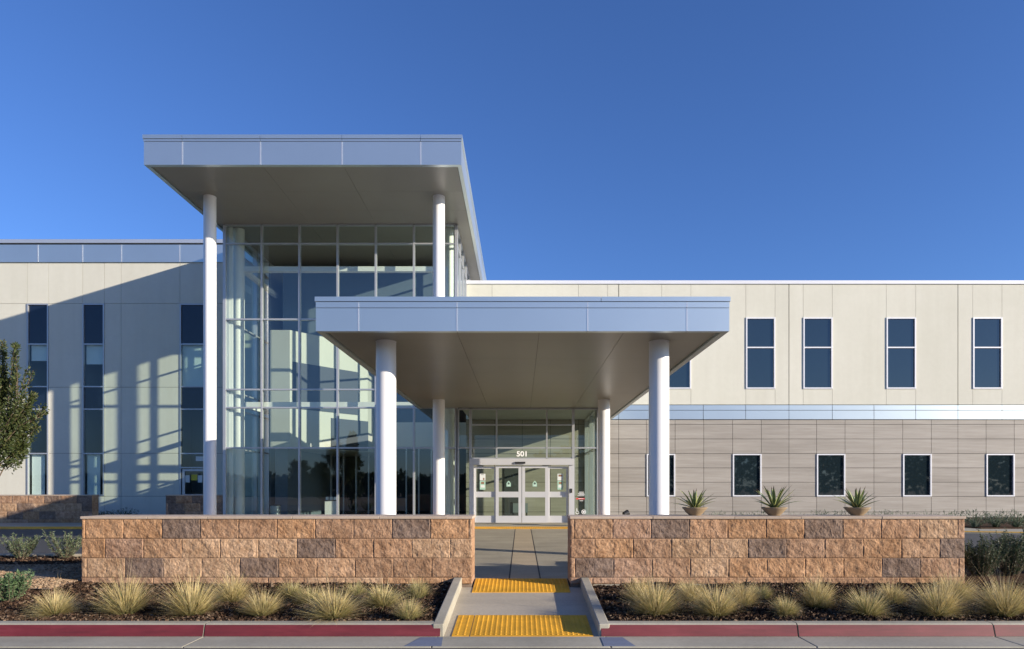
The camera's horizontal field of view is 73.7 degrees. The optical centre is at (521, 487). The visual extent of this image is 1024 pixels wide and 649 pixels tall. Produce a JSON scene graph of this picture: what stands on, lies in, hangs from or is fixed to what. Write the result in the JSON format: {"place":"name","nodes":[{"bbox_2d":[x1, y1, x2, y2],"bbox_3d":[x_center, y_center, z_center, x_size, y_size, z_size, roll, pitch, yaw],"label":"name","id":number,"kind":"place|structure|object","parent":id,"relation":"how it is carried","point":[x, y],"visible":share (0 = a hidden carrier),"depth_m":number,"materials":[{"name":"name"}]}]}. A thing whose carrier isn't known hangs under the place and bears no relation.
{"place":"outdoors","nodes":[
{"label":"outdoors","id":0,"kind":"place"},
{"bbox_2d":[0,563,81,589],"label":"gravel path","id":1,"kind":"structure","parent":0,"point":[37,574],"depth_m":11.25,"materials":[{"name":"beige gravel"}]},
{"bbox_2d":[0,495,98,522],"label":"stone wall","id":2,"kind":"structure","parent":0,"point":[43,508],"depth_m":26.08,"materials":[{"name":"brown stone"}]},
{"bbox_2d":[110,508,139,514],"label":"border plant","id":3,"kind":"object","parent":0,"point":[120,512],"visible":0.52,"depth_m":27.62,"materials":[{"name":"green plant"}]},
{"bbox_2d":[0,555,450,620],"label":"planting bed","id":4,"kind":"object","parent":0,"point":[436,600],"visible":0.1,"depth_m":9.86,"materials":[{"name":"brown soil"}]},
{"bbox_2d":[0,569,35,601],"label":"green shrub","id":5,"kind":"object","parent":4,"relation":"on","point":[10,589],"visible":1,"depth_m":9.37,"materials":[{"name":"green plant"}]},
{"bbox_2d":[1,532,41,557],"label":"sage shrub","id":6,"kind":"object","parent":4,"relation":"on","point":[31,543],"visible":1,"depth_m":13.07,"materials":[{"name":"green plant"}]},
{"bbox_2d":[0,339,49,475],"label":"street tree","id":7,"kind":"object","parent":4,"relation":"on","point":[16,424],"visible":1,"depth_m":12.95,"materials":[{"name":"green plant"}]},
{"bbox_2d":[15,570,86,619],"bbox_3d":[-5.897,1.342,8.649,0.871,0.616,0.947,4,8,0],"label":"grass clump","id":8,"kind":"object","parent":4,"relation":"on","point":[55,605],"visible":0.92,"depth_m":8.62,"materials":[{"name":"beige plant"}]},
{"bbox_2d":[42,529,81,557],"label":"sage shrub","id":9,"kind":"object","parent":4,"relation":"on","point":[68,551],"visible":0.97,"depth_m":13.06,"materials":[{"name":"green plant"}]},
{"bbox_2d":[80,558,166,617],"bbox_3d":[-5.124,1.183,8.728,1.216,0.960,1.084,-9,-2,-8],"label":"grass clump","id":10,"kind":"object","parent":4,"relation":"on","point":[125,602],"visible":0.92,"depth_m":8.61,"materials":[{"name":"beige plant"}]},
{"bbox_2d":[152,560,228,618],"bbox_3d":[-4.200,1.157,8.638,1.136,0.956,1.226,-1,-2,-15],"label":"grass clump","id":11,"kind":"object","parent":4,"relation":"on","point":[192,603],"visible":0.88,"depth_m":8.53,"materials":[{"name":"beige plant"}]},
{"bbox_2d":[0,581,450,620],"bbox_3d":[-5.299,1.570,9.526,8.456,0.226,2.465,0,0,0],"label":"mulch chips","id":12,"kind":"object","parent":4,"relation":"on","point":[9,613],"visible":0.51,"depth_m":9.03,"materials":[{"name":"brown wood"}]},
{"bbox_2d":[207,571,260,603],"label":"grass clump","id":13,"kind":"object","parent":4,"relation":"on","point":[234,592],"visible":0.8,"depth_m":9.32,"materials":[{"name":"beige plant"}]},
{"bbox_2d":[232,574,289,616],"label":"grass clump","id":14,"kind":"object","parent":4,"relation":"on","point":[266,606],"visible":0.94,"depth_m":8.56,"materials":[{"name":"beige plant"}]},
{"bbox_2d":[268,574,313,597],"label":"grass clump","id":15,"kind":"object","parent":4,"relation":"on","point":[288,589],"visible":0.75,"depth_m":9.64,"materials":[{"name":"beige plant"}]},
{"bbox_2d":[286,574,340,605],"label":"grass clump","id":16,"kind":"object","parent":4,"relation":"on","point":[304,598],"visible":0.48,"depth_m":9.21,"materials":[{"name":"beige plant"}]},
{"bbox_2d":[293,565,368,625],"bbox_3d":[-2.346,1.290,8.515,1.165,0.738,1.214,-3,4,-30],"label":"grass clump","id":17,"kind":"object","parent":4,"relation":"on","point":[333,609],"visible":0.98,"depth_m":8.46,"materials":[{"name":"beige plant"}]},
{"bbox_2d":[339,572,371,596],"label":"grass clump","id":18,"kind":"object","parent":4,"relation":"on","point":[356,589],"visible":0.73,"depth_m":9.77,"materials":[{"name":"beige plant"}]},
{"bbox_2d":[353,571,414,611],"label":"grass clump","id":19,"kind":"object","parent":4,"relation":"on","point":[381,598],"visible":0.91,"depth_m":9.11,"materials":[{"name":"beige plant"}]},
{"bbox_2d":[386,589,429,619],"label":"grass clump","id":20,"kind":"object","parent":4,"relation":"on","point":[408,612],"visible":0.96,"depth_m":8.40,"materials":[{"name":"plant"}]},
{"bbox_2d":[400,566,435,598],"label":"grass clump","id":21,"kind":"object","parent":4,"relation":"on","point":[416,593],"visible":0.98,"depth_m":9.62,"materials":[{"name":"plant"}]},
{"bbox_2d":[0,555,1021,564],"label":"mulch chips","id":22,"kind":"object","parent":4,"relation":"on","point":[29,560],"visible":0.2,"depth_m":12.79,"materials":[{"name":"brown wood"}]},
{"bbox_2d":[270,504,280,514],"bbox_3d":[-9.792,1.023,27.200,0.420,0.660,0.420,0,0,0],"label":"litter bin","id":23,"kind":"object","parent":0,"point":[275,509],"visible":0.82,"depth_m":27.03,"materials":[{"name":"metal"}]},
{"bbox_2d":[0,529,1020,579],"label":"driveway","id":24,"kind":"structure","parent":0,"point":[42,547],"depth_m":19.20,"materials":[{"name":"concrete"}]},
{"bbox_2d":[0,554,81,556],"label":"kerb","id":25,"kind":"structure","parent":24,"relation":"on","point":[43,555],"depth_m":13.40,"materials":[{"name":"concrete"}]},
{"bbox_2d":[0,523,1022,533],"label":"pavement","id":26,"kind":"structure","parent":0,"point":[80,525],"depth_m":23.63,"materials":[{"name":"concrete"}]},
{"bbox_2d":[165,495,222,514],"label":"stone wall","id":27,"kind":"structure","parent":26,"relation":"on","point":[184,504],"depth_m":26.08,"materials":[{"name":"brown stone"}]},
{"bbox_2d":[0,527,567,528],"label":"tactile paving","id":28,"kind":"structure","parent":26,"relation":"on","point":[475,527],"depth_m":22.62,"materials":[{"name":"yellow plastic"}]},
{"bbox_2d":[315,297,730,514],"bbox_3d":[0.027,-1.026,21.621,7.897,5.181,17.318,0,0,0],"label":"entrance canopy","id":29,"kind":"object","parent":26,"relation":"on","point":[609,358],"visible":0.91,"depth_m":13.98,"materials":[{"name":"silver metal"}]},
{"bbox_2d":[622,510,629,514],"bbox_3d":[3.716,1.083,24.219,0.237,0.564,0.219,0,0,-22],"label":"floodlight","id":30,"kind":"object","parent":26,"relation":"on","point":[626,512],"visible":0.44,"depth_m":24.15,"materials":[{"name":"black plastic"}]},
{"bbox_2d":[964,531,1021,532],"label":"tactile paving","id":31,"kind":"structure","parent":26,"relation":"on","point":[992,531],"depth_m":20.78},
{"bbox_2d":[0,647,1023,648],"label":"road","id":32,"kind":"structure","parent":0,"point":[511,648],"depth_m":7.57,"materials":[{"name":"grey asphalt"}]},
{"bbox_2d":[0,0,1023,279],"label":"sky","id":33,"kind":"structure","parent":0,"point":[603,139],"materials":[{"name":"blue"}]},
{"bbox_2d":[475,529,567,578],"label":"path","id":34,"kind":"structure","parent":0,"point":[521,553],"depth_m":15.03,"materials":[{"name":"grey concrete"}]},
{"bbox_2d":[466,280,1023,516],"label":"office wing","id":35,"kind":"structure","parent":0,"point":[903,396],"depth_m":30.40,"materials":[{"name":"beige paint"}]},
{"bbox_2d":[646,454,674,495],"bbox_3d":[6.220,-0.530,30.428,1.268,1.895,0.125,0,0,0],"label":"window","id":36,"kind":"structure","parent":35,"relation":"in","point":[671,456],"depth_m":30.43,"materials":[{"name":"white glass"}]},
{"bbox_2d":[669,360,690,388],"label":"window","id":37,"kind":"structure","parent":35,"relation":"in","point":[681,378],"depth_m":30.43,"materials":[{"name":"blue glass"}]},
{"bbox_2d":[732,454,761,495],"bbox_3d":[10.055,-0.530,30.428,1.277,1.895,0.125,0,0,0],"label":"window","id":38,"kind":"structure","parent":35,"relation":"in","point":[746,468],"depth_m":30.43,"materials":[{"name":"black glass"}]},
{"bbox_2d":[746,317,774,388],"bbox_3d":[10.654,-5.962,30.428,1.300,3.169,0.125,0,0,0],"label":"window","id":39,"kind":"structure","parent":35,"relation":"in","point":[760,331],"depth_m":30.43,"materials":[{"name":"blue glass"}]},
{"bbox_2d":[803,317,832,388],"bbox_3d":[13.205,-5.962,30.428,1.297,3.169,0.125,0,0,0],"label":"window","id":40,"kind":"structure","parent":35,"relation":"in","point":[817,331],"depth_m":30.43,"materials":[{"name":"blue glass"}]},
{"bbox_2d":[816,454,844,495],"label":"window","id":41,"kind":"structure","parent":35,"relation":"in","point":[830,468],"depth_m":30.43,"materials":[{"name":"black glass"}]},
{"bbox_2d":[886,317,915,388],"bbox_3d":[16.913,-5.962,30.428,1.313,3.169,0.125,0,0,0],"label":"window","id":42,"kind":"structure","parent":35,"relation":"in","point":[900,331],"depth_m":30.43,"materials":[{"name":"blue glass"}]},
{"bbox_2d":[903,454,931,495],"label":"window","id":43,"kind":"structure","parent":35,"relation":"in","point":[917,468],"depth_m":30.43,"materials":[{"name":"black glass"}]},
{"bbox_2d":[973,317,1002,388],"bbox_3d":[20.759,-5.962,30.428,1.300,3.169,0.125,0,0,0],"label":"window","id":44,"kind":"structure","parent":35,"relation":"in","point":[987,331],"depth_m":30.43,"materials":[{"name":"blue glass"}]},
{"bbox_2d":[986,454,1014,495],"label":"window","id":45,"kind":"structure","parent":35,"relation":"in","point":[1000,468],"depth_m":30.43,"materials":[{"name":"black glass"}]},
{"bbox_2d":[593,565,1023,620],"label":"planting bed","id":46,"kind":"object","parent":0,"point":[1003,578],"visible":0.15,"depth_m":10.51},
{"bbox_2d":[618,560,655,600],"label":"grass clump","id":47,"kind":"object","parent":46,"relation":"on","point":[631,590],"visible":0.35,"depth_m":9.38,"materials":[{"name":"plant"}]},
{"bbox_2d":[618,562,694,618],"bbox_3d":[1.676,1.225,8.721,1.224,0.863,1.180,0,-5,-25],"label":"grass clump","id":48,"kind":"object","parent":46,"relation":"on","point":[655,604],"visible":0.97,"depth_m":8.59,"materials":[{"name":"beige plant"}]},
{"bbox_2d":[671,573,710,604],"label":"grass clump","id":49,"kind":"object","parent":46,"relation":"on","point":[691,592],"visible":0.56,"depth_m":9.37,"materials":[{"name":"beige plant"}]},
{"bbox_2d":[673,574,711,593],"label":"grass clump","id":50,"kind":"object","parent":46,"relation":"on","point":[691,586],"visible":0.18,"depth_m":9.75,"materials":[{"name":"plant"}]},
{"bbox_2d":[680,565,753,619],"bbox_3d":[2.422,1.256,8.654,1.105,0.763,1.084,-4,-5,-9],"label":"grass clump","id":51,"kind":"object","parent":46,"relation":"on","point":[716,604],"visible":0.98,"depth_m":8.55,"materials":[{"name":"beige plant"}]},
{"bbox_2d":[721,565,766,605],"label":"grass clump","id":52,"kind":"object","parent":46,"relation":"on","point":[747,597],"visible":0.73,"depth_m":9.13,"materials":[{"name":"beige plant"}]},
{"bbox_2d":[747,580,780,600],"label":"grass clump","id":53,"kind":"object","parent":46,"relation":"on","point":[766,592],"visible":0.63,"depth_m":9.57,"materials":[{"name":"plant"}]},
{"bbox_2d":[766,583,805,617],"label":"grass clump","id":54,"kind":"object","parent":46,"relation":"on","point":[783,608],"visible":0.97,"depth_m":8.62,"materials":[{"name":"beige plant"}]},
{"bbox_2d":[592,581,1023,620],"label":"mulch chips","id":55,"kind":"object","parent":46,"relation":"on","point":[613,613],"visible":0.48,"depth_m":8.93,"materials":[{"name":"brown wood"}]},
{"bbox_2d":[792,560,841,608],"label":"grass clump","id":56,"kind":"object","parent":46,"relation":"on","point":[814,596],"visible":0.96,"depth_m":8.97,"materials":[{"name":"beige plant"}]},
{"bbox_2d":[835,572,909,619],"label":"grass clump","id":57,"kind":"object","parent":46,"relation":"on","point":[873,608],"visible":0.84,"depth_m":8.59,"materials":[{"name":"beige plant"}]},
{"bbox_2d":[871,571,920,605],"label":"grass clump","id":58,"kind":"object","parent":46,"relation":"on","point":[896,594],"visible":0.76,"depth_m":9.22,"materials":[{"name":"beige plant"}]},
{"bbox_2d":[898,561,978,617],"bbox_3d":[5.270,1.209,8.615,1.055,0.857,1.057,0,0,-9],"label":"grass clump","id":59,"kind":"object","parent":46,"relation":"on","point":[933,604],"visible":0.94,"depth_m":8.55,"materials":[{"name":"beige plant"}]},
{"bbox_2d":[922,550,989,605],"bbox_3d":[5.948,1.222,9.376,1.070,0.780,1.067,0,5,28],"label":"grass clump","id":60,"kind":"object","parent":46,"relation":"on","point":[963,586],"visible":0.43,"depth_m":9.34,"materials":[{"name":"plant"}]},
{"bbox_2d":[964,535,1012,575],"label":"myrtle shrub","id":61,"kind":"object","parent":46,"relation":"on","point":[982,561],"visible":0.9,"depth_m":11.17,"materials":[{"name":"green plant"}]},
{"bbox_2d":[960,548,1023,616],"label":"grass clump","id":62,"kind":"object","parent":46,"relation":"on","point":[1006,603],"visible":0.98,"depth_m":8.55,"materials":[{"name":"plant"}]},
{"bbox_2d":[977,529,1023,575],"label":"myrtle shrub","id":63,"kind":"object","parent":46,"relation":"on","point":[1012,562],"visible":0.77,"depth_m":11.33,"materials":[{"name":"green plant"}]},
{"bbox_2d":[1004,525,1023,544],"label":"myrtle shrub","id":64,"kind":"object","parent":46,"relation":"on","point":[1019,536],"visible":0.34,"depth_m":11.89,"materials":[{"name":"green plant"}]},
{"bbox_2d":[807,509,834,514],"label":"border plant","id":65,"kind":"object","parent":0,"point":[821,512],"visible":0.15,"depth_m":24.68,"materials":[{"name":"green plant"}]},
{"bbox_2d":[831,511,848,514],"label":"border plant","id":66,"kind":"object","parent":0,"point":[835,513],"visible":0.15,"depth_m":24.17,"materials":[{"name":"green plant"}]},
{"bbox_2d":[875,509,900,514],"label":"border plant","id":67,"kind":"object","parent":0,"point":[888,512],"visible":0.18,"depth_m":24.66,"materials":[{"name":"green plant"}]},
{"bbox_2d":[964,517,1023,528],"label":"planting bed","id":68,"kind":"object","parent":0,"point":[988,526],"visible":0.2,"depth_m":23.11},
{"bbox_2d":[941,510,964,520],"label":"border plant","id":69,"kind":"object","parent":68,"relation":"on","point":[951,513],"visible":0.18,"depth_m":24.70,"materials":[{"name":"green plant"}]},
{"bbox_2d":[959,507,995,526],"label":"border plant","id":70,"kind":"object","parent":68,"relation":"on","point":[973,522],"visible":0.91,"depth_m":22.68,"materials":[{"name":"green plant"}]},
{"bbox_2d":[977,508,1014,526],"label":"border plant","id":71,"kind":"object","parent":68,"relation":"on","point":[996,523],"visible":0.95,"depth_m":22.67,"materials":[{"name":"green plant"}]},
{"bbox_2d":[1000,508,1023,526],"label":"border plant","id":72,"kind":"object","parent":68,"relation":"on","point":[1016,522],"visible":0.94,"depth_m":22.68,"materials":[{"name":"green plant"}]},
{"label":"ground","id":73,"kind":"structure","parent":0,"visible":0},
{"bbox_2d":[133,584,867,585],"bbox_3d":[0.040,1.691,10.905,13.716,0.348,0.530,0,0,0],"label":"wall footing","id":74,"kind":"object","parent":73,"relation":"on","point":[593,584],"depth_m":10.64,"materials":[{"name":"concrete"}]},
{"bbox_2d":[80,515,474,586],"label":"stone wall","id":75,"kind":"structure","parent":74,"relation":"on","point":[433,549],"depth_m":10.65,"materials":[{"name":"brown stone"}]},
{"bbox_2d":[567,515,965,586],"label":"stone wall","id":76,"kind":"structure","parent":74,"relation":"on","point":[602,549],"depth_m":10.65,"materials":[{"name":"brown stone"}]},
{"bbox_2d":[682,507,707,515],"bbox_3d":[2.797,0.391,11.000,0.406,0.134,0.406,0,0,0],"label":"clay bowl","id":77,"kind":"object","parent":76,"relation":"on","point":[693,511],"visible":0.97,"depth_m":10.88,"materials":[{"name":"ceramic"}]},
{"bbox_2d":[671,489,714,507],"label":"agave","id":78,"kind":"object","parent":77,"relation":"on","point":[696,502],"visible":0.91,"depth_m":10.96,"materials":[{"name":"green plant"}]},
{"bbox_2d":[761,507,787,515],"bbox_3d":[4.075,0.391,11.000,0.406,0.134,0.406,0,0,0],"label":"clay bowl","id":79,"kind":"object","parent":76,"relation":"on","point":[773,511],"visible":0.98,"depth_m":10.88,"materials":[{"name":"ceramic"}]},
{"bbox_2d":[750,485,797,507],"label":"agave","id":80,"kind":"object","parent":79,"relation":"on","point":[775,502],"visible":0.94,"depth_m":10.93,"materials":[{"name":"green plant"}]},
{"bbox_2d":[843,507,870,515],"bbox_3d":[5.412,0.391,11.000,0.406,0.134,0.406,0,0,0],"label":"clay bowl","id":81,"kind":"object","parent":76,"relation":"on","point":[857,511],"visible":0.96,"depth_m":10.88,"materials":[{"name":"ceramic"}]},
{"bbox_2d":[833,486,879,507],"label":"agave","id":82,"kind":"object","parent":81,"relation":"on","point":[858,500],"visible":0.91,"depth_m":10.95,"materials":[{"name":"green plant"}]},
{"bbox_2d":[0,621,1023,636],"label":"kerb","id":83,"kind":"structure","parent":73,"relation":"on","point":[427,629],"depth_m":8.13,"materials":[{"name":"concrete"}]},
{"bbox_2d":[0,637,1023,647],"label":"gutter","id":84,"kind":"object","parent":73,"relation":"on","point":[511,642],"visible":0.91,"depth_m":7.80,"materials":[{"name":"concrete"}]},
{"bbox_2d":[405,637,442,645],"bbox_3d":[-1.094,1.774,7.840,0.410,0.004,0.440,0,0,0],"label":"gutter patch","id":85,"kind":"object","parent":84,"relation":"on","point":[428,641],"visible":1,"depth_m":7.78,"materials":[{"name":"grey concrete"}]},
{"bbox_2d":[600,637,634,645],"bbox_3d":[1.100,1.774,7.840,0.353,0.004,0.440,0,0,0],"label":"gutter patch","id":86,"kind":"object","parent":84,"relation":"on","point":[614,641],"visible":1,"depth_m":7.83,"materials":[{"name":"grey concrete"}]},
{"bbox_2d":[444,579,598,636],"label":"ramp","id":87,"kind":"structure","parent":73,"relation":"on","point":[469,602],"depth_m":9.62,"materials":[{"name":"concrete"}]},
{"bbox_2d":[472,578,570,592],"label":"tactile paving","id":88,"kind":"structure","parent":87,"relation":"on","point":[521,585],"depth_m":10.73,"materials":[{"name":"yellow plastic"}]},
{"bbox_2d":[452,615,592,636],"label":"tactile paving","id":89,"kind":"structure","parent":87,"relation":"on","point":[531,626],"depth_m":8.53,"materials":[{"name":"yellow plastic"}]},
{"bbox_2d":[433,578,609,636],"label":"kerb","id":90,"kind":"structure","parent":73,"relation":"on","point":[445,612],"depth_m":9.02,"materials":[{"name":"concrete"}]},
{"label":"foundation","id":91,"kind":"structure","parent":0,"visible":0},
{"bbox_2d":[0,239,264,514],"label":"office wing","id":92,"kind":"structure","parent":91,"relation":"on","point":[107,334],"depth_m":30.40,"materials":[{"name":"beige paint"}]},
{"bbox_2d":[27,304,48,494],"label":"window","id":93,"kind":"structure","parent":92,"relation":"in","point":[37,314],"depth_m":30.54,"materials":[{"name":"glass"}]},
{"bbox_2d":[82,304,104,495],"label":"window","id":94,"kind":"structure","parent":92,"relation":"in","point":[93,315],"depth_m":30.44,"materials":[{"name":"glass"}]},
{"bbox_2d":[180,304,202,494],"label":"window","id":95,"kind":"structure","parent":92,"relation":"in","point":[191,315],"depth_m":30.43,"materials":[{"name":"glass"}]},
{"bbox_2d":[182,469,202,494],"bbox_3d":[-14.535,0.259,30.400,1.088,2.113,0.060,0,0,0],"label":"door","id":96,"kind":"structure","parent":92,"relation":"in","point":[185,478],"depth_m":30.37,"materials":[{"name":"metal"}]},
{"bbox_2d":[142,134,485,514],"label":"glass tower","id":97,"kind":"structure","parent":91,"relation":"on","point":[307,219],"depth_m":26.15,"materials":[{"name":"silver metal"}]},
{"bbox_2d":[292,362,357,414],"bbox_3d":[-8.511,-4.260,29.830,0.080,1.950,3.387,0,0,38],"label":"office window","id":98,"kind":"structure","parent":97,"relation":"in","point":[312,376],"depth_m":29.71,"materials":[{"name":"glass"}]},
{"bbox_2d":[324,497,335,514],"bbox_3d":[-7.710,0.874,27.800,0.500,0.958,0.440,0,0,0],"label":"kiosk","id":99,"kind":"object","parent":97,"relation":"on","point":[330,506],"visible":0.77,"depth_m":27.60,"materials":[{"name":"white metal"}]},
{"bbox_2d":[331,418,367,450],"bbox_3d":[-7.740,-2.345,30.806,0.080,1.380,2.041,0,0,38],"label":"office window","id":100,"kind":"structure","parent":97,"relation":"in","point":[352,433],"depth_m":30.79,"materials":[{"name":"clear glass"}]},
{"bbox_2d":[456,407,597,524],"bbox_3d":[0.280,-0.868,27.600,5.490,4.462,5.600,0,0,0],"label":"entrance vestibule","id":101,"kind":"object","parent":97,"relation":"attached to","point":[514,485],"visible":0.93,"depth_m":25.97,"materials":[{"name":"metal"}]},
{"bbox_2d":[474,467,495,522],"bbox_3d":[-1.375,0.288,26.045,0.838,2.135,0.050,0,0,0],"label":"sliding door","id":102,"kind":"structure","parent":101,"relation":"in","point":[478,519],"depth_m":26.02,"materials":[{"name":"metal"}]},
{"bbox_2d":[496,466,521,522],"bbox_3d":[-0.479,0.278,25.965,0.981,2.155,0.050,0,0,0],"label":"sliding door","id":103,"kind":"structure","parent":101,"relation":"in","point":[499,519],"depth_m":25.94,"materials":[{"name":"metal"}]},
{"bbox_2d":[504,468,517,515],"bbox_3d":[-0.315,0.205,30.370,0.870,2.280,0.040,0,0,0],"label":"door glass","id":104,"kind":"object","parent":101,"relation":"in","point":[510,474],"depth_m":30.35,"materials":[{"name":"clear glass"}]},
{"bbox_2d":[510,502,527,515],"bbox_3d":[-0.094,0.988,28.725,0.740,0.725,0.450,0,0,0],"label":"bench","id":105,"kind":"object","parent":101,"relation":"on","point":[513,508],"visible":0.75,"depth_m":28.50,"materials":[{"name":"black plastic"}]},
{"bbox_2d":[522,466,547,522],"bbox_3d":[0.528,0.278,25.965,0.994,2.155,0.050,0,0,0],"label":"sliding door","id":106,"kind":"structure","parent":101,"relation":"in","point":[525,519],"depth_m":25.94,"materials":[{"name":"metal"}]},
{"bbox_2d":[548,467,567,522],"bbox_3d":[1.404,0.288,26.045,0.780,2.135,0.050,0,0,0],"label":"sliding door","id":107,"kind":"structure","parent":101,"relation":"in","point":[551,519],"depth_m":26.02,"materials":[{"name":"metal"}]}
]}

